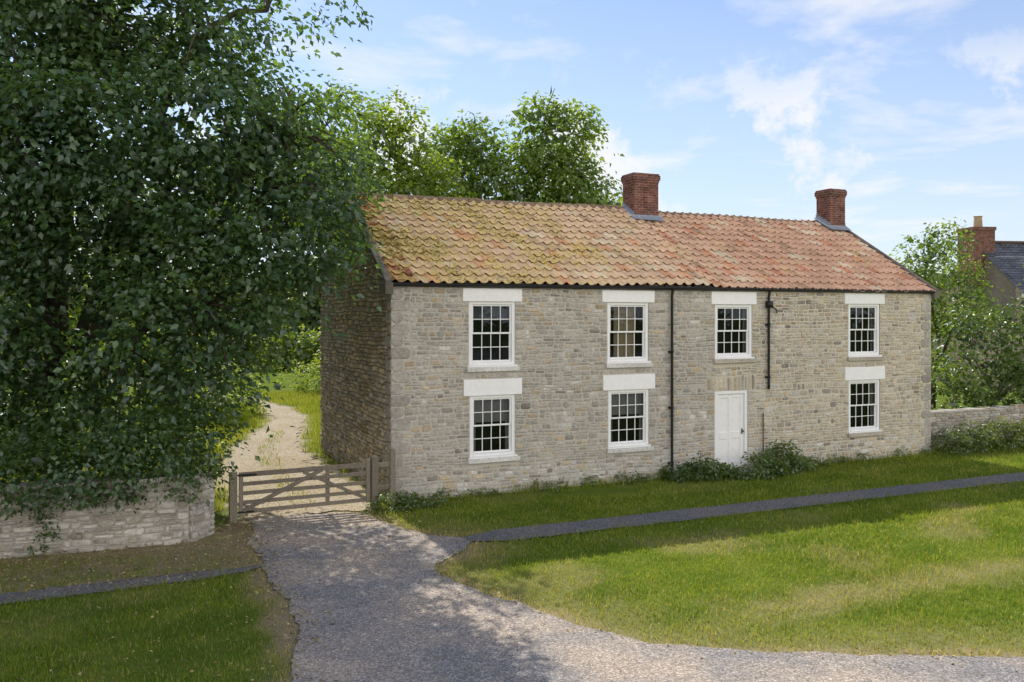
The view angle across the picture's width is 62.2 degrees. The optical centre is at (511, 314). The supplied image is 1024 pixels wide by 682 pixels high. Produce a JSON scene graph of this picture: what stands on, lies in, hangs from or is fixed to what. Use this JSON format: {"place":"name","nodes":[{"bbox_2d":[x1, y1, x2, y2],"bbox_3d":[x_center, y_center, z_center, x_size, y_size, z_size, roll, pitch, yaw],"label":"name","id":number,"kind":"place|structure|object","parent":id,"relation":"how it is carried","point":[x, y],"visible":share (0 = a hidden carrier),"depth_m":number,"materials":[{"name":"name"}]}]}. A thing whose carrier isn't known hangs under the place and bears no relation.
{"place":"outdoors","nodes":[
{"label":"outdoors","id":0,"kind":"place"},
{"bbox_2d":[111,380,366,518],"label":"dirt track","id":1,"kind":"structure","parent":0,"point":[290,454],"depth_m":23.90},
{"bbox_2d":[257,429,314,503],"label":"track grass","id":2,"kind":"structure","parent":0,"point":[276,462],"depth_m":24.57,"materials":[{"name":"green plant"}]},
{"bbox_2d":[0,328,1023,681],"bbox_3d":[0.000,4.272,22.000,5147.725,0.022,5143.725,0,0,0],"label":"ground","id":3,"kind":"structure","parent":0,"point":[232,534],"depth_m":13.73,"materials":[{"name":"green plant"}]},
{"bbox_2d":[0,211,163,431],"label":"field maple","id":4,"kind":"object","parent":3,"relation":"on","point":[77,310],"visible":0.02,"depth_m":29.50,"materials":[{"name":"green plant"}]},
{"bbox_2d":[0,480,188,557],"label":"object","id":5,"kind":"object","parent":3,"relation":"on","point":[176,507],"visible":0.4,"depth_m":15.39,"materials":[{"name":"grey stone"}]},
{"bbox_2d":[19,472,209,556],"bbox_3d":[-8.976,3.583,14.804,7.010,1.370,0.593,0,0,-20],"label":"trailing ivy","id":6,"kind":"object","parent":5,"relation":"attached to","point":[40,518],"visible":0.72,"depth_m":15.06,"materials":[{"name":"green plant"}]},
{"bbox_2d":[0,391,248,520],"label":"climbing ivy","id":7,"kind":"object","parent":5,"relation":"attached to","point":[34,461],"visible":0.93,"depth_m":15.40,"materials":[{"name":"green plant"}]},
{"bbox_2d":[0,472,189,558],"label":"stones","id":8,"kind":"object","parent":3,"relation":"on","point":[122,541],"visible":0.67,"depth_m":15.39,"materials":[{"name":"grey stone"}]},
{"bbox_2d":[0,565,261,603],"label":"footpath","id":9,"kind":"structure","parent":3,"relation":"on","point":[82,589],"depth_m":13.31,"materials":[{"name":"grey asphalt"}]},
{"bbox_2d":[0,389,386,510],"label":"long grass","id":10,"kind":"structure","parent":3,"relation":"on","point":[303,406],"depth_m":32.05,"materials":[{"name":"green plant"}]},
{"bbox_2d":[180,470,214,541],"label":"stone gate pier","id":11,"kind":"structure","parent":3,"relation":"on","point":[202,520],"depth_m":16.21,"materials":[{"name":"grey stone"}]},
{"bbox_2d":[0,0,418,497],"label":"leafy tree","id":12,"kind":"object","parent":3,"relation":"on","point":[61,179],"visible":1,"depth_m":16.78,"materials":[{"name":"green plant"}]},
{"bbox_2d":[132,350,320,459],"bbox_3d":[-12.715,3.000,36.470,11.394,2.944,24.120,0,0,8],"label":"bramble bush","id":13,"kind":"object","parent":3,"relation":"on","point":[301,387],"visible":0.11,"depth_m":36.09,"materials":[{"name":"green plant"}]},
{"bbox_2d":[117,74,387,468],"bbox_3d":[-7.489,-1.004,22.960,8.230,10.928,4.612,0,0,0],"label":"lime tree","id":14,"kind":"object","parent":3,"relation":"on","point":[366,115],"visible":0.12,"depth_m":22.91,"materials":[{"name":"green plant"}]},
{"bbox_2d":[222,499,385,523],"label":"grass tufts","id":15,"kind":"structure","parent":3,"relation":"on","point":[293,503],"depth_m":18.14,"materials":[{"name":"green plant"}]},
{"bbox_2d":[229,449,394,523],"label":"wooden gate","id":16,"kind":"structure","parent":3,"relation":"on","point":[372,464],"depth_m":18.06,"materials":[{"name":"brown wood"}]},
{"bbox_2d":[320,208,387,496],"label":"gable stones","id":17,"kind":"object","parent":3,"relation":"on","point":[346,451],"visible":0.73,"depth_m":22.37,"materials":[{"name":"grey stone"}]},
{"bbox_2d":[282,85,478,265],"bbox_3d":[-5.316,-2.237,33.105,9.143,13.393,5.965,0,0,0],"label":"sycamore tree","id":18,"kind":"object","parent":3,"relation":"on","point":[414,182],"visible":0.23,"depth_m":32.55,"materials":[{"name":"green plant"}]},
{"bbox_2d":[359,489,450,514],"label":"low plants","id":19,"kind":"object","parent":3,"relation":"on","point":[403,500],"visible":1,"depth_m":18.62,"materials":[{"name":"green plant"}]},
{"bbox_2d":[0,508,1022,681],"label":"fallen leaves","id":20,"kind":"object","parent":3,"relation":"on","point":[152,616],"visible":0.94,"depth_m":13.87,"materials":[{"name":"plant"}]},
{"bbox_2d":[0,477,1023,681],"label":"edge tufts","id":21,"kind":"object","parent":3,"relation":"on","point":[414,529],"visible":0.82,"depth_m":15.96,"materials":[{"name":"green plant"}]},
{"bbox_2d":[97,324,933,374],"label":"hedgerow","id":22,"kind":"object","parent":3,"relation":"on","point":[307,352],"visible":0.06,"depth_m":64.36,"materials":[{"name":"green plant"}]},
{"bbox_2d":[412,87,624,205],"bbox_3d":[1.083,-2.632,35.742,10.926,14.184,6.425,0,0,0],"label":"ash tree","id":23,"kind":"object","parent":3,"relation":"on","point":[530,159],"visible":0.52,"depth_m":35.11,"materials":[{"name":"green plant"}]},
{"bbox_2d":[69,254,1023,344],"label":"distant trees","id":24,"kind":"object","parent":3,"relation":"on","point":[310,319],"visible":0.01,"depth_m":102.31,"materials":[{"name":"green plant"}]},
{"bbox_2d":[321,211,930,500],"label":"walls","id":25,"kind":"structure","parent":3,"relation":"on","point":[640,453],"depth_m":21.97,"materials":[{"name":"beige stone"}]},
{"bbox_2d":[475,421,504,450],"bbox_3d":[-0.640,2.640,20.640,1.170,1.440,0.888,0,0,-24],"label":"room recess","id":26,"kind":"object","parent":25,"relation":"attached to","point":[486,434],"visible":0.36,"depth_m":21.14,"materials":[{"name":"black"}]},
{"bbox_2d":[473,320,508,359],"bbox_3d":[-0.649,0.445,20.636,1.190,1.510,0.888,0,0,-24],"label":"window panes","id":27,"kind":"object","parent":25,"relation":"attached to","point":[504,340],"visible":0.28,"depth_m":21.12,"materials":[{"name":"glass"}]},
{"bbox_2d":[473,306,508,318],"bbox_3d":[-0.547,-0.085,20.401,1.190,0.450,0.001,0,0,-24],"label":"roller blind","id":28,"kind":"object","parent":27,"relation":"hanging from","point":[477,312],"visible":0.4,"depth_m":20.41,"materials":[{"name":"grey fabric"}]},
{"bbox_2d":[469,301,514,364],"bbox_3d":[-0.500,0.445,20.292,1.190,1.510,0.157,0,0,-24],"label":"sash window","id":29,"kind":"object","parent":25,"relation":"attached to","point":[511,332],"visible":1,"depth_m":20.29,"materials":[{"name":"white paint"}]},
{"bbox_2d":[470,394,514,456],"bbox_3d":[-0.491,2.640,20.296,1.170,1.440,0.157,0,0,-24],"label":"sash window","id":30,"kind":"object","parent":25,"relation":"attached to","point":[511,424],"visible":0.99,"depth_m":20.30,"materials":[{"name":"white paint"}]},
{"bbox_2d":[473,399,508,450],"bbox_3d":[-0.535,2.640,20.397,1.170,1.440,0.039,0,0,-24],"label":"curtain","id":31,"kind":"object","parent":30,"relation":"hanging from","point":[487,409],"visible":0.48,"depth_m":20.46,"materials":[{"name":"grey fabric"}]},
{"bbox_2d":[356,198,893,288],"bbox_3d":[3.408,-1.920,26.375,16.970,2.520,8.400,0,0,-24],"label":"roof underlay","id":32,"kind":"object","parent":25,"relation":"on","point":[636,284],"visible":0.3,"depth_m":22.92,"materials":[{"name":"brown tile"}]},
{"bbox_2d":[340,194,816,228],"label":"pantile roof rear","id":33,"kind":"structure","parent":32,"relation":"on","point":[659,210],"depth_m":27.36,"materials":[{"name":"orange tile"}]},
{"bbox_2d":[352,191,814,222],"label":"ridge tiles","id":34,"kind":"object","parent":33,"relation":"on","point":[476,200],"visible":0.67,"depth_m":25.00,"materials":[{"name":"tile"}]},
{"bbox_2d":[621,172,659,222],"bbox_3d":[3.975,-3.430,26.262,0.970,1.780,0.750,0,0,-24],"label":"chimney stack","id":35,"kind":"object","parent":33,"relation":"on","point":[640,193],"visible":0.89,"depth_m":25.96,"materials":[{"name":"red brick"}]},
{"bbox_2d":[622,202,664,221],"bbox_3d":[4.015,-3.139,26.170,1.120,0.670,0.860,0,0,-24],"label":"chimney stack flashing","id":36,"kind":"object","parent":35,"relation":"attached to","point":[652,218],"visible":0.59,"depth_m":25.95,"materials":[{"name":"grey metal"}]},
{"bbox_2d":[612,414,638,441],"bbox_3d":[2.808,2.640,22.140,1.210,1.440,0.888,0,0,-24],"label":"room recess","id":37,"kind":"object","parent":25,"relation":"attached to","point":[622,425],"visible":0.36,"depth_m":22.66,"materials":[{"name":"black"}]},
{"bbox_2d":[610,307,641,356],"bbox_3d":[2.789,0.445,22.132,1.220,1.510,0.888,0,0,-24],"label":"room recess","id":38,"kind":"object","parent":25,"relation":"attached to","point":[638,336],"visible":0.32,"depth_m":22.49,"materials":[{"name":"black"}]},
{"bbox_2d":[614,307,633,356],"bbox_3d":[2.895,0.445,21.888,0.620,1.510,0.036,0,0,-24],"label":"curtain","id":39,"kind":"object","parent":38,"relation":"hanging from","point":[622,336],"visible":0.82,"depth_m":21.88,"materials":[{"name":"beige fabric"}]},
{"bbox_2d":[607,302,647,361],"bbox_3d":[2.938,0.445,21.788,1.220,1.510,0.157,0,0,-24],"label":"sash window","id":40,"kind":"object","parent":25,"relation":"attached to","point":[644,331],"visible":1,"depth_m":21.80,"materials":[{"name":"white paint"}]},
{"bbox_2d":[316,197,939,298],"bbox_3d":[3.419,-1.876,26.360,17.371,2.849,8.517,0,0,-24],"label":"verge coping","id":41,"kind":"object","parent":25,"relation":"on","point":[386,287],"visible":0.3,"depth_m":21.32,"materials":[{"name":"stone"}]},
{"bbox_2d":[608,389,648,446],"bbox_3d":[2.957,2.640,21.796,1.210,1.440,0.157,0,0,-24],"label":"sash window","id":42,"kind":"object","parent":25,"relation":"attached to","point":[645,428],"visible":0.99,"depth_m":21.82,"materials":[{"name":"white paint"}]},
{"bbox_2d":[611,393,642,441],"bbox_3d":[2.913,2.640,21.897,1.210,1.440,0.039,0,0,-23],"label":"curtain","id":43,"kind":"object","parent":42,"relation":"hanging from","point":[623,401],"visible":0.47,"depth_m":21.96,"materials":[{"name":"grey fabric"}]},
{"bbox_2d":[353,195,935,291],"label":"pantile roof","id":44,"kind":"structure","parent":25,"relation":"on","point":[897,276],"depth_m":23.62,"materials":[{"name":"tile"}]},
{"bbox_2d":[393,282,935,472],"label":"gutters and downpipes","id":45,"kind":"object","parent":25,"relation":"attached to","point":[768,304],"visible":0.94,"depth_m":22.12,"materials":[{"name":"black metal"}]},
{"bbox_2d":[462,288,884,395],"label":"lintels","id":46,"kind":"object","parent":25,"relation":"attached to","point":[485,387],"visible":1,"depth_m":21.64,"materials":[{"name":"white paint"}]},
{"bbox_2d":[467,355,881,459],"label":"sill boards","id":47,"kind":"object","parent":25,"relation":"attached to","point":[511,455],"visible":1,"depth_m":21.63,"materials":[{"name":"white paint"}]},
{"bbox_2d":[467,357,884,463],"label":"stone sills","id":48,"kind":"structure","parent":25,"relation":"attached to","point":[517,458],"depth_m":21.61,"materials":[{"name":"grey stone"}]},
{"bbox_2d":[718,309,741,352],"bbox_3d":[5.838,0.445,23.458,1.240,1.430,0.888,0,0,-24],"label":"room recess","id":49,"kind":"object","parent":25,"relation":"attached to","point":[728,315],"visible":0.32,"depth_m":23.98,"materials":[{"name":"black"}]},
{"bbox_2d":[715,390,746,468],"bbox_3d":[5.919,3.135,23.073,1.100,2.150,0.140,0,0,-24],"label":"door frame","id":50,"kind":"structure","parent":25,"relation":"attached to","point":[744,428],"depth_m":23.21,"materials":[{"name":"white paint"}]},
{"bbox_2d":[717,393,742,468],"bbox_3d":[5.911,3.172,23.091,0.910,2.035,0.060,0,0,-23],"label":"door leaf","id":51,"kind":"object","parent":50,"relation":"attached to","point":[729,427],"visible":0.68,"depth_m":23.07,"materials":[{"name":"white wood"}]},
{"bbox_2d":[715,305,751,357],"bbox_3d":[5.987,0.445,23.115,1.240,1.430,0.157,0,0,-24],"label":"sash window","id":52,"kind":"object","parent":25,"relation":"attached to","point":[748,330],"visible":1,"depth_m":23.15,"materials":[{"name":"white paint"}]},
{"bbox_2d":[717,309,745,352],"bbox_3d":[5.944,0.445,23.215,1.240,1.430,0.037,0,0,-23],"label":"curtain","id":53,"kind":"object","parent":52,"relation":"hanging from","point":[744,333],"visible":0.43,"depth_m":23.41,"materials":[{"name":"grey fabric"}]},
{"bbox_2d":[814,188,846,232],"bbox_3d":[11.003,-3.415,29.309,0.770,1.750,0.730,0,0,-24],"label":"chimney stack end","id":54,"kind":"object","parent":25,"relation":"attached to","point":[830,205],"visible":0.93,"depth_m":29.04,"materials":[{"name":"red brick"}]},
{"bbox_2d":[814,214,851,230],"bbox_3d":[11.039,-3.139,29.226,0.920,0.670,0.860,0,0,-24],"label":"chimney stack end flashing","id":55,"kind":"object","parent":54,"relation":"attached to","point":[821,220],"visible":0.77,"depth_m":29.02,"materials":[{"name":"grey metal"}]},
{"bbox_2d":[850,308,869,351],"bbox_3d":[10.157,0.445,25.338,1.220,1.510,0.888,0,0,-24],"label":"room recess","id":56,"kind":"object","parent":25,"relation":"attached to","point":[858,332],"visible":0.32,"depth_m":25.87,"materials":[{"name":"black"}]},
{"bbox_2d":[848,304,878,355],"bbox_3d":[10.306,0.445,24.994,1.220,1.510,0.157,0,0,-24],"label":"frame","id":57,"kind":"object","parent":25,"relation":"attached to","point":[875,329],"visible":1,"depth_m":25.07,"materials":[{"name":"white paint"}]},
{"bbox_2d":[870,308,872,350],"bbox_3d":[10.263,0.445,25.094,1.220,1.510,0.037,0,0,-24],"label":"curtain","id":58,"kind":"object","parent":57,"relation":"hanging from","point":[871,327],"visible":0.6,"depth_m":25.27,"materials":[{"name":"grey fabric"}]},
{"bbox_2d":[849,379,878,431],"bbox_3d":[10.316,2.665,24.998,1.220,1.490,0.157,0,0,-24],"label":"sash window","id":59,"kind":"object","parent":25,"relation":"attached to","point":[876,408],"visible":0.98,"depth_m":25.04,"materials":[{"name":"white paint"}]},
{"bbox_2d":[870,383,873,425],"bbox_3d":[10.272,2.665,25.098,1.220,1.490,0.036,0,0,-24],"label":"curtain","id":60,"kind":"object","parent":59,"relation":"hanging from","point":[871,402],"visible":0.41,"depth_m":25.29,"materials":[{"name":"grey fabric"}]},
{"bbox_2d":[850,379,879,429],"bbox_3d":[10.166,2.665,25.342,1.220,1.490,0.888,0,0,-24],"label":"room recess","id":61,"kind":"object","parent":25,"relation":"attached to","point":[859,401],"visible":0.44,"depth_m":25.85,"materials":[{"name":"black"}]},
{"bbox_2d":[385,282,930,499],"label":"facade stones","id":62,"kind":"object","parent":3,"relation":"on","point":[398,375],"visible":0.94,"depth_m":21.62,"materials":[{"name":"beige stone"}]},
{"bbox_2d":[332,493,1023,556],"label":"lawn grass","id":63,"kind":"structure","parent":3,"relation":"on","point":[838,533],"depth_m":17.25,"materials":[{"name":"green plant"}]},
{"bbox_2d":[378,439,1023,504],"bbox_3d":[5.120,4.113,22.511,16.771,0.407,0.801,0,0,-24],"label":"wall foot plants","id":64,"kind":"object","parent":3,"relation":"on","point":[642,479],"depth_m":21.31,"materials":[{"name":"green plant"}]},
{"bbox_2d":[655,439,820,482],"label":"shrubs","id":65,"kind":"object","parent":3,"relation":"on","point":[768,464],"visible":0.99,"depth_m":22.05,"materials":[{"name":"green plant"}]},
{"bbox_2d":[464,472,1023,540],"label":"footpath","id":66,"kind":"structure","parent":3,"relation":"on","point":[621,521],"depth_m":18.50,"materials":[{"name":"grey asphalt"}]},
{"bbox_2d":[628,445,1023,495],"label":"lawn grass","id":67,"kind":"structure","parent":3,"relation":"on","point":[859,475],"depth_m":22.19,"materials":[{"name":"green plant"}]},
{"bbox_2d":[889,217,1008,409],"bbox_3d":[17.018,0.326,33.918,5.556,8.268,3.664,0,0,0],"label":"hawthorn tree","id":68,"kind":"object","parent":3,"relation":"on","point":[944,259],"visible":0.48,"depth_m":33.51,"materials":[{"name":"green plant"}]},
{"bbox_2d":[930,415,1023,456],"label":"wall plants","id":69,"kind":"object","parent":3,"relation":"on","point":[981,435],"depth_m":26.35,"materials":[{"name":"green plant"}]},
{"bbox_2d":[931,265,1023,409],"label":"elder bush","id":70,"kind":"object","parent":3,"relation":"on","point":[976,396],"visible":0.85,"depth_m":29.79,"materials":[{"name":"green plant"}]},
{"bbox_2d":[931,404,1023,448],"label":"stones","id":71,"kind":"object","parent":3,"relation":"on","point":[1000,408],"visible":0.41,"depth_m":27.25,"materials":[{"name":"grey stone"}]},
{"bbox_2d":[931,408,1023,449],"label":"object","id":72,"kind":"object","parent":3,"relation":"on","point":[978,414],"depth_m":27.20,"materials":[{"name":"grey stone"}]},
{"bbox_2d":[934,255,1023,389],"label":"walls","id":73,"kind":"structure","parent":3,"relation":"on","point":[1003,282],"depth_m":49.46,"materials":[{"name":"stone"}]},
{"bbox_2d":[956,226,995,285],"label":"chimney stack","id":74,"kind":"object","parent":73,"relation":"on","point":[984,237],"visible":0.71,"depth_m":50.18,"materials":[{"name":"red brick"}]},
{"bbox_2d":[973,216,982,226],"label":"chimney pot","id":75,"kind":"object","parent":74,"relation":"on","point":[977,222],"visible":0.72,"depth_m":50.73,"materials":[{"name":"ceramic"}]},
{"bbox_2d":[939,241,1023,297],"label":"slate roof","id":76,"kind":"structure","parent":73,"relation":"on","point":[1008,263],"depth_m":49.99,"materials":[{"name":"grey stone"}]},
{"bbox_2d":[0,0,1023,282],"label":"sky","id":77,"kind":"structure","parent":0,"point":[914,109],"materials":[{"name":"blue"}]},
{"bbox_2d":[246,512,1023,681],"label":"gravel driveway","id":78,"kind":"structure","parent":0,"point":[372,616],"depth_m":11.08,"materials":[{"name":"gravel"}]}
]}

